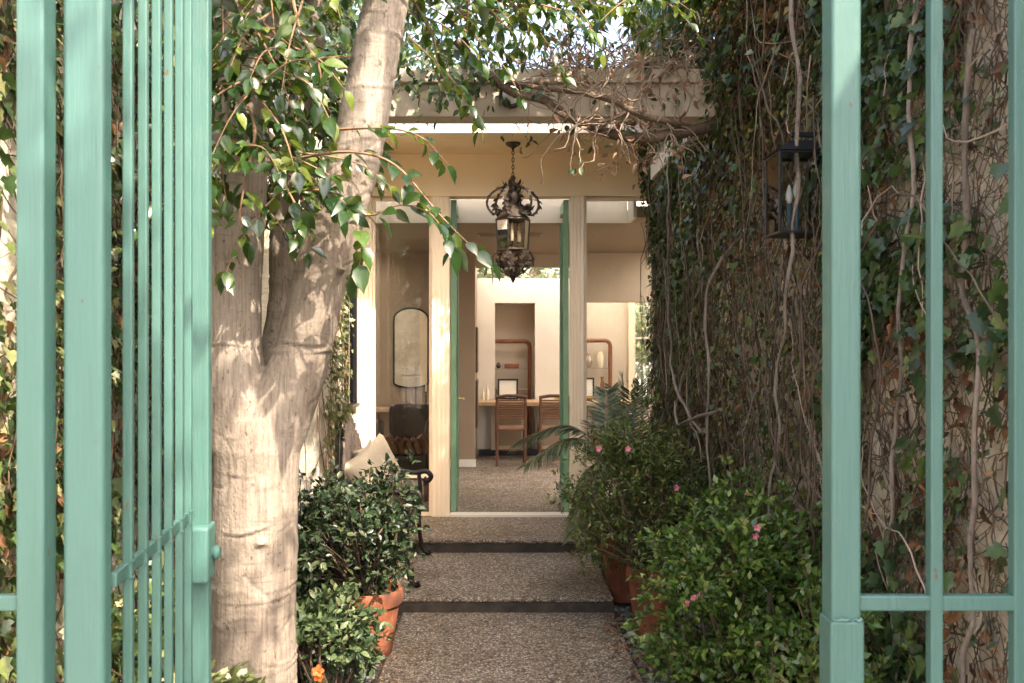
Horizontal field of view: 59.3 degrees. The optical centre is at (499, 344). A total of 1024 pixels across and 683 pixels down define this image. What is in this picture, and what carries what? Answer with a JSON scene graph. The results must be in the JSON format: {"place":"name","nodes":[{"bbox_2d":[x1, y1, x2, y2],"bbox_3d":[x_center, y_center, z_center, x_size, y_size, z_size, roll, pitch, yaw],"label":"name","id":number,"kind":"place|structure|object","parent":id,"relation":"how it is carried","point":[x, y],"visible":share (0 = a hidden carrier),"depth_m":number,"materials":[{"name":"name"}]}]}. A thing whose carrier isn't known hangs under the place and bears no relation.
{"place":"outdoors","nodes":[
{"label":"outdoors","id":0,"kind":"place"},
{"bbox_2d":[326,0,681,361],"label":"sky","id":1,"kind":"structure","parent":0,"point":[615,24],"materials":[{"name":"white"}]},
{"bbox_2d":[377,612,642,682],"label":"path","id":2,"kind":"structure","parent":0,"point":[466,642],"depth_m":4.85,"materials":[{"name":"grey gravel"}]},
{"bbox_2d":[304,609,707,682],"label":"leaf litter","id":3,"kind":"object","parent":2,"relation":"on","point":[634,659],"visible":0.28,"depth_m":4.79,"materials":[{"name":"brown plant"}]},
{"bbox_2d":[820,0,1023,682],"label":"fence panel","id":4,"kind":"object","parent":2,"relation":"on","point":[845,602],"visible":1,"depth_m":1.61,"materials":[{"name":"teal paint"}]},
{"bbox_2d":[297,540,741,682],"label":"soil","id":5,"kind":"structure","parent":0,"point":[380,667],"depth_m":5.26,"materials":[{"name":"brown soil"}]},
{"bbox_2d":[64,0,221,682],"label":"gate","id":6,"kind":"structure","parent":5,"relation":"on","point":[91,579],"depth_m":1.85,"materials":[{"name":"green metal"}]},
{"bbox_2d":[111,552,212,682],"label":"groundcover plant","id":7,"kind":"object","parent":5,"relation":"on","point":[117,637],"visible":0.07,"depth_m":3.08,"materials":[{"name":"green plant"}]},
{"bbox_2d":[162,658,265,682],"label":"groundcover plant","id":8,"kind":"object","parent":5,"relation":"on","point":[239,674],"visible":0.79,"depth_m":2.79,"materials":[{"name":"green plant"}]},
{"bbox_2d":[296,469,374,612],"bbox_3d":[-1.105,1.162,4.941,0.915,1.061,1.182,0,0,35],"label":"camellia","id":9,"kind":"object","parent":5,"relation":"on","point":[301,475],"visible":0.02,"depth_m":4.77,"materials":[{"name":"green plant"}]},
{"bbox_2d":[296,582,394,682],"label":"hibiscus","id":10,"kind":"object","parent":5,"relation":"on","point":[330,620],"visible":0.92,"depth_m":4.08,"materials":[{"name":"green plant"}]},
{"bbox_2d":[343,580,402,657],"bbox_3d":[-0.700,1.472,4.800,0.367,0.360,0.367,0,0,0],"label":"plant pot","id":11,"kind":"object","parent":5,"relation":"on","point":[391,602],"visible":0.3,"depth_m":4.70,"materials":[{"name":"ceramic"}]},
{"bbox_2d":[296,459,425,601],"bbox_3d":[-0.831,0.987,4.682,0.844,0.757,1.045,0,0,0],"label":"camellia","id":12,"kind":"object","parent":11,"relation":"in","point":[368,542],"visible":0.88,"depth_m":4.61,"materials":[{"name":"green plant"}]},
{"bbox_2d":[330,449,433,580],"bbox_3d":[-0.696,0.974,5.003,0.650,0.783,0.450,0,0,0],"label":"camellia","id":13,"kind":"object","parent":11,"relation":"in","point":[377,482],"visible":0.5,"depth_m":5.00,"materials":[{"name":"green plant"}]},
{"bbox_2d":[111,0,744,682],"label":"tree","id":14,"kind":"object","parent":5,"relation":"on","point":[269,382],"visible":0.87,"depth_m":3.20,"materials":[{"name":"green plant"}]},
{"bbox_2d":[297,606,754,682],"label":"pebbles","id":15,"kind":"object","parent":5,"relation":"on","point":[627,613],"visible":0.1,"depth_m":4.89,"materials":[{"name":"grey gravel"}]},
{"bbox_2d":[599,531,630,602],"bbox_3d":[0.800,1.442,5.850,0.306,0.420,0.306,0,0,0],"label":"plant pot","id":16,"kind":"object","parent":5,"relation":"on","point":[617,583],"visible":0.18,"depth_m":5.75,"materials":[{"name":"ceramic"}]},
{"bbox_2d":[508,386,653,549],"bbox_3d":[0.591,0.779,5.884,1.097,1.005,0.596,0,0,-17],"label":"palm","id":17,"kind":"object","parent":16,"relation":"in","point":[556,448],"visible":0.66,"depth_m":5.84,"materials":[{"name":"green plant"}]},
{"bbox_2d":[554,438,676,570],"bbox_3d":[0.912,1.114,6.208,0.864,1.102,1.026,0,0,28],"label":"boxwood","id":18,"kind":"object","parent":5,"relation":"on","point":[563,511],"depth_m":6.14,"materials":[{"name":"green plant"}]},
{"bbox_2d":[626,564,674,635],"bbox_3d":[0.860,1.452,5.120,0.286,0.400,0.286,0,0,0],"label":"plant pot","id":19,"kind":"object","parent":5,"relation":"on","point":[634,593],"visible":0.3,"depth_m":5.02,"materials":[{"name":"ceramic"}]},
{"bbox_2d":[545,378,726,580],"bbox_3d":[0.776,0.758,5.169,0.957,1.141,0.948,0,0,37],"label":"azalea","id":20,"kind":"object","parent":19,"relation":"in","point":[651,469],"visible":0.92,"depth_m":5.04,"materials":[{"name":"green plant"}]},
{"bbox_2d":[639,640,673,674],"bbox_3d":[0.804,1.559,4.560,0.173,0.192,0.201,0,0,40],"label":"fern","id":21,"kind":"object","parent":5,"relation":"on","point":[661,665],"visible":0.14,"depth_m":4.54,"materials":[{"name":"green plant"}]},
{"bbox_2d":[620,456,867,682],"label":"azalea","id":22,"kind":"object","parent":5,"relation":"on","point":[732,615],"visible":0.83,"depth_m":3.61,"materials":[{"name":"green plant"}]},
{"bbox_2d":[754,558,924,682],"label":"azalea","id":23,"kind":"object","parent":5,"relation":"on","point":[802,659],"visible":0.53,"depth_m":2.95,"materials":[{"name":"green plant"}]},
{"bbox_3d":[0.980,1.472,6.900,0.306,0.360,0.306,0,0,0],"label":"plant pot","id":24,"kind":"object","parent":5,"relation":"on","visible":0},
{"bbox_2d":[579,371,663,484],"bbox_3d":[0.948,0.757,6.850,0.598,1.169,0.795,0,0,25],"label":"palm","id":25,"kind":"object","parent":24,"relation":"in","point":[626,390],"visible":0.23,"depth_m":6.78,"materials":[{"name":"green plant"}]},
{"bbox_2d":[635,362,650,398],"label":"ground","id":26,"kind":"structure","parent":0,"point":[639,380],"depth_m":49.08,"materials":[{"name":"white"}]},
{"bbox_2d":[0,0,55,682],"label":"fence panel","id":27,"kind":"object","parent":26,"relation":"on","point":[31,602],"visible":1,"depth_m":1.60,"materials":[{"name":"teal paint"}]},
{"bbox_2d":[0,0,174,682],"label":"garden wall","id":28,"kind":"structure","parent":26,"relation":"on","point":[7,265],"depth_m":3.36,"materials":[{"name":"white paint"}]},
{"bbox_2d":[0,0,261,682],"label":"ivy","id":29,"kind":"object","parent":28,"relation":"attached to","point":[8,538],"visible":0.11,"depth_m":3.19,"materials":[{"name":"green plant"}]},
{"bbox_2d":[162,0,419,135],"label":"tree","id":30,"kind":"object","parent":26,"relation":"on","point":[360,3],"visible":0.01,"depth_m":6.84,"materials":[{"name":"green plant"}]},
{"bbox_2d":[298,0,517,68],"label":"tree","id":31,"kind":"object","parent":26,"relation":"on","point":[438,7],"visible":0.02,"depth_m":14.35,"materials":[{"name":"green plant"}]},
{"bbox_2d":[380,517,588,552],"bbox_3d":[-0.263,1.601,7.207,1.875,0.277,0.906,0,0,0],"label":"landing","id":32,"kind":"object","parent":26,"relation":"on","point":[496,534],"visible":0.24,"depth_m":6.91,"materials":[{"name":"concrete"}]},
{"bbox_2d":[387,553,613,614],"bbox_3d":[-0.250,1.647,6.142,1.900,0.185,1.216,0,0,0],"label":"step","id":33,"kind":"object","parent":26,"relation":"on","point":[503,582],"visible":0.41,"depth_m":5.84,"materials":[{"name":"concrete"}]},
{"bbox_2d":[337,416,433,587],"bbox_3d":[-0.792,1.019,6.210,0.600,1.072,0.940,0,0,0],"label":"bench","id":34,"kind":"object","parent":33,"relation":"on","point":[351,440],"visible":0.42,"depth_m":6.16,"materials":[{"name":"black iron"}]},
{"bbox_2d":[341,439,395,503],"bbox_3d":[-0.880,0.870,6.020,0.216,0.457,0.472,0,0,32],"label":"cushion","id":35,"kind":"object","parent":34,"relation":"on","point":[355,465],"visible":0.45,"depth_m":5.96,"materials":[{"name":"beige fabric"}]},
{"bbox_2d":[351,433,401,477],"bbox_3d":[-0.860,0.840,6.320,0.200,0.437,0.450,0,0,25],"label":"cushion","id":36,"kind":"object","parent":34,"relation":"on","point":[379,441],"visible":0.23,"depth_m":6.35,"materials":[{"name":"beige fabric"}]},
{"bbox_2d":[261,69,752,536],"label":"house","id":37,"kind":"structure","parent":26,"relation":"on","point":[587,233],"depth_m":7.79,"materials":[{"name":"paint"}]},
{"bbox_2d":[304,277,354,502],"bbox_3d":[-1.072,0.038,5.550,0.120,3.193,1.885,0,0,0],"label":"ivy","id":38,"kind":"object","parent":37,"relation":"attached to","point":[334,417],"visible":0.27,"depth_m":5.97,"materials":[{"name":"green plant"}]},
{"bbox_2d":[342,249,359,410],"bbox_3d":[-1.202,-0.235,7.150,0.065,1.490,0.740,0,0,0],"label":"window","id":39,"kind":"structure","parent":37,"relation":"in","point":[353,357],"depth_m":7.47,"materials":[{"name":"glass"}]},
{"bbox_2d":[376,407,389,419],"bbox_3d":[-1.060,1.101,10.615,0.880,0.723,0.330,0,0,0],"label":"console table","id":40,"kind":"object","parent":37,"relation":"on","point":[381,409],"visible":0.11,"depth_m":10.49,"materials":[{"name":"brown wood"}]},
{"bbox_2d":[424,384,427,403],"bbox_3d":[-0.870,0.596,10.580,0.070,0.283,0.068,0,0,0],"label":"candlestick","id":41,"kind":"object","parent":40,"relation":"on","point":[425,392],"visible":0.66,"depth_m":10.57,"materials":[{"name":"black metal"}]},
{"bbox_2d":[373,197,430,515],"bbox_3d":[-0.838,0.098,7.725,0.505,2.729,0.050,0,0,0],"label":"window","id":42,"kind":"structure","parent":37,"relation":"in","point":[423,513],"depth_m":7.70,"materials":[{"name":"beige paint"}]},
{"bbox_2d":[393,307,428,387],"bbox_3d":[-1.065,0.035,10.777,0.431,0.969,0.027,0,0,0],"label":"mirror","id":43,"kind":"object","parent":37,"relation":"attached to","point":[410,347],"visible":0.98,"depth_m":10.77,"materials":[{"name":"mirror"}]},
{"bbox_2d":[376,404,450,501],"bbox_3d":[-0.835,1.023,8.650,0.744,0.880,0.540,0,0,0],"label":"armchair","id":44,"kind":"object","parent":37,"relation":"on","point":[408,421],"visible":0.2,"depth_m":8.80,"materials":[{"name":"leather"}]},
{"bbox_2d":[385,433,428,454],"bbox_3d":[-0.859,0.925,8.376,0.440,0.205,0.095,0,0,0],"label":"throw","id":45,"kind":"object","parent":44,"relation":"on","point":[400,442],"visible":0.96,"depth_m":8.35,"materials":[{"name":"brown fabric"}]},
{"bbox_2d":[451,200,464,510],"bbox_3d":[-0.372,0.091,8.037,0.106,2.694,0.505,0,0,0],"label":"door","id":46,"kind":"structure","parent":37,"relation":"in","point":[455,397],"depth_m":7.79,"materials":[{"name":"green paint"}]},
{"bbox_2d":[476,379,478,427],"bbox_3d":[-0.286,0.730,11.300,0.028,0.580,0.500,0,0,0],"label":"wall picture","id":47,"kind":"object","parent":37,"relation":"attached to","point":[477,402],"depth_m":11.05,"materials":[{"name":"wood"}]},
{"bbox_2d":[476,327,478,372],"bbox_3d":[-0.286,0.060,11.300,0.028,0.560,0.500,0,0,0],"label":"wall picture","id":48,"kind":"object","parent":37,"relation":"attached to","point":[477,349],"depth_m":11.05,"materials":[{"name":"wood"}]},
{"bbox_2d":[499,84,519,107],"bbox_3d":[0.059,-1.339,4.871,0.132,0.129,0.117,0,0,0],"label":"floodlight","id":49,"kind":"object","parent":37,"relation":"attached to","point":[509,98],"visible":0.44,"depth_m":4.83,"materials":[{"name":"black metal"}]},
{"bbox_2d":[495,394,526,466],"bbox_3d":[0.133,1.026,10.998,0.380,0.875,0.485,0,0,0],"label":"chair","id":50,"kind":"object","parent":37,"relation":"on","point":[509,404],"visible":0.96,"depth_m":10.80,"materials":[{"name":"brown wood"}]},
{"bbox_2d":[495,339,531,448],"bbox_3d":[0.145,0.693,12.290,0.573,1.540,0.220,0,0,0],"label":"display shelf","id":51,"kind":"object","parent":37,"relation":"in","point":[529,388],"visible":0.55,"depth_m":12.28,"materials":[{"name":"red wood"}]},
{"bbox_2d":[504,364,518,367],"bbox_3d":[0.160,0.286,12.280,0.200,0.062,0.160,0,0,0],"label":"box","id":52,"kind":"object","parent":51,"relation":"on","point":[511,365],"visible":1,"depth_m":12.20,"materials":[{"name":"red wood"}]},
{"bbox_2d":[486,141,541,282],"bbox_3d":[0.112,-1.062,7.232,0.461,1.126,0.450,0,0,0],"label":"hanging lantern","id":53,"kind":"object","parent":37,"relation":"hanging from","point":[514,209],"visible":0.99,"depth_m":7.19,"materials":[{"name":"metal"}]},
{"bbox_2d":[537,394,559,466],"bbox_3d":[0.655,1.026,10.998,0.380,0.875,0.485,0,0,0],"label":"chair","id":54,"kind":"object","parent":37,"relation":"on","point":[547,404],"visible":0.45,"depth_m":10.80,"materials":[{"name":"brown wood"}]},
{"bbox_2d":[479,399,630,455],"bbox_3d":[0.710,1.094,11.705,1.980,0.738,0.570,0,0,0],"label":"desk","id":55,"kind":"object","parent":37,"relation":"on","point":[507,439],"visible":0.27,"depth_m":11.85,"materials":[{"name":"brown wood"}]},
{"bbox_2d":[486,383,488,399],"bbox_3d":[-0.165,0.611,11.800,0.044,0.224,0.043,0,0,0],"label":"bottle","id":56,"kind":"object","parent":55,"relation":"on","point":[487,394],"visible":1,"depth_m":11.78,"materials":[{"name":"white ceramic"}]},
{"bbox_2d":[498,379,517,398],"bbox_3d":[0.105,0.587,11.970,0.270,0.273,0.020,0,0,0],"label":"laptop","id":57,"kind":"object","parent":55,"relation":"on","point":[507,386],"visible":0.7,"depth_m":11.97,"materials":[{"name":"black metal"}]},
{"bbox_2d":[587,378,593,395],"bbox_3d":[1.175,0.582,12.130,0.190,0.283,0.020,0,0,0],"label":"picture frame","id":58,"kind":"object","parent":55,"relation":"on","point":[590,384],"visible":0.37,"depth_m":12.13,"materials":[{"name":"black metal"}]},
{"bbox_2d":[599,377,603,397],"bbox_3d":[1.360,0.573,12.000,0.090,0.300,0.090,0,0,0],"label":"carved statuette","id":59,"kind":"object","parent":55,"relation":"on","point":[601,381],"visible":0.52,"depth_m":11.98,"materials":[{"name":"red wood"}]},
{"bbox_2d":[554,200,568,510],"bbox_3d":[0.542,0.091,8.037,0.106,2.694,0.505,0,0,0],"label":"door","id":60,"kind":"structure","parent":37,"relation":"in","point":[564,209],"depth_m":7.79,"materials":[{"name":"green paint"}]},
{"bbox_2d":[389,4,739,188],"bbox_3d":[0.351,-1.372,5.745,2.292,1.074,2.718,0,0,0],"label":"vine","id":61,"kind":"object","parent":37,"relation":"attached to","point":[594,126],"visible":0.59,"depth_m":4.73,"materials":[{"name":"brown plant"}]},
{"bbox_2d":[587,339,611,389],"bbox_3d":[1.245,0.688,12.240,0.563,1.550,0.220,0,0,0],"label":"display shelf","id":62,"kind":"object","parent":37,"relation":"on","point":[609,343],"visible":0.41,"depth_m":12.23,"materials":[{"name":"red wood"}]},
{"bbox_2d":[587,354,591,367],"bbox_3d":[1.190,0.212,12.220,0.130,0.190,0.128,0,0,0],"label":"vase","id":63,"kind":"object","parent":62,"relation":"on","point":[589,361],"visible":0.6,"depth_m":12.17,"materials":[{"name":"beige ceramic"}]},
{"bbox_2d":[597,351,602,367],"bbox_3d":[1.360,0.197,12.220,0.090,0.220,0.089,0,0,0],"label":"vase","id":64,"kind":"object","parent":62,"relation":"on","point":[600,359],"visible":1,"depth_m":12.19,"materials":[{"name":"white ceramic"}]},
{"bbox_2d":[585,197,654,469],"bbox_3d":[1.022,0.098,7.725,0.605,2.729,0.050,0,0,0],"label":"window","id":65,"kind":"structure","parent":37,"relation":"in","point":[586,198],"depth_m":7.70,"materials":[{"name":"beige paint"}]},
{"bbox_2d":[634,303,649,401],"bbox_3d":[1.990,0.065,12.440,0.300,1.450,0.040,0,0,0],"label":"window","id":66,"kind":"structure","parent":37,"relation":"in","point":[634,303],"depth_m":12.42,"materials":[{"name":"white paint"}]},
{"bbox_2d":[477,268,642,335],"bbox_3d":[0.424,-0.425,18.449,6.594,4.254,2.629,0,0,0],"label":"tree","id":67,"kind":"object","parent":26,"relation":"on","point":[534,273],"visible":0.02,"depth_m":18.28,"materials":[{"name":"green plant"}]},
{"bbox_2d":[635,303,650,399],"bbox_3d":[3.125,-0.134,15.587,2.750,3.732,2.726,0,0,-28],"label":"tree","id":68,"kind":"object","parent":26,"relation":"on","point":[638,373],"visible":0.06,"depth_m":15.01,"materials":[{"name":"green plant"}]},
{"bbox_2d":[662,0,1007,682],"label":"garden wall","id":69,"kind":"structure","parent":26,"relation":"on","point":[981,529],"depth_m":2.76,"materials":[{"name":"beige paint"}]},
{"bbox_2d":[762,131,821,238],"bbox_3d":[1.224,-0.647,3.595,0.297,0.425,0.210,0,0,0],"label":"wall lantern","id":70,"kind":"object","parent":69,"relation":"attached to","point":[775,159],"depth_m":3.59,"materials":[{"name":"black metal"}]},
{"bbox_2d":[622,0,1007,682],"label":"ivy","id":71,"kind":"object","parent":69,"relation":"attached to","point":[674,210],"visible":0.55,"depth_m":3.31,"materials":[{"name":"green plant"}]}
]}

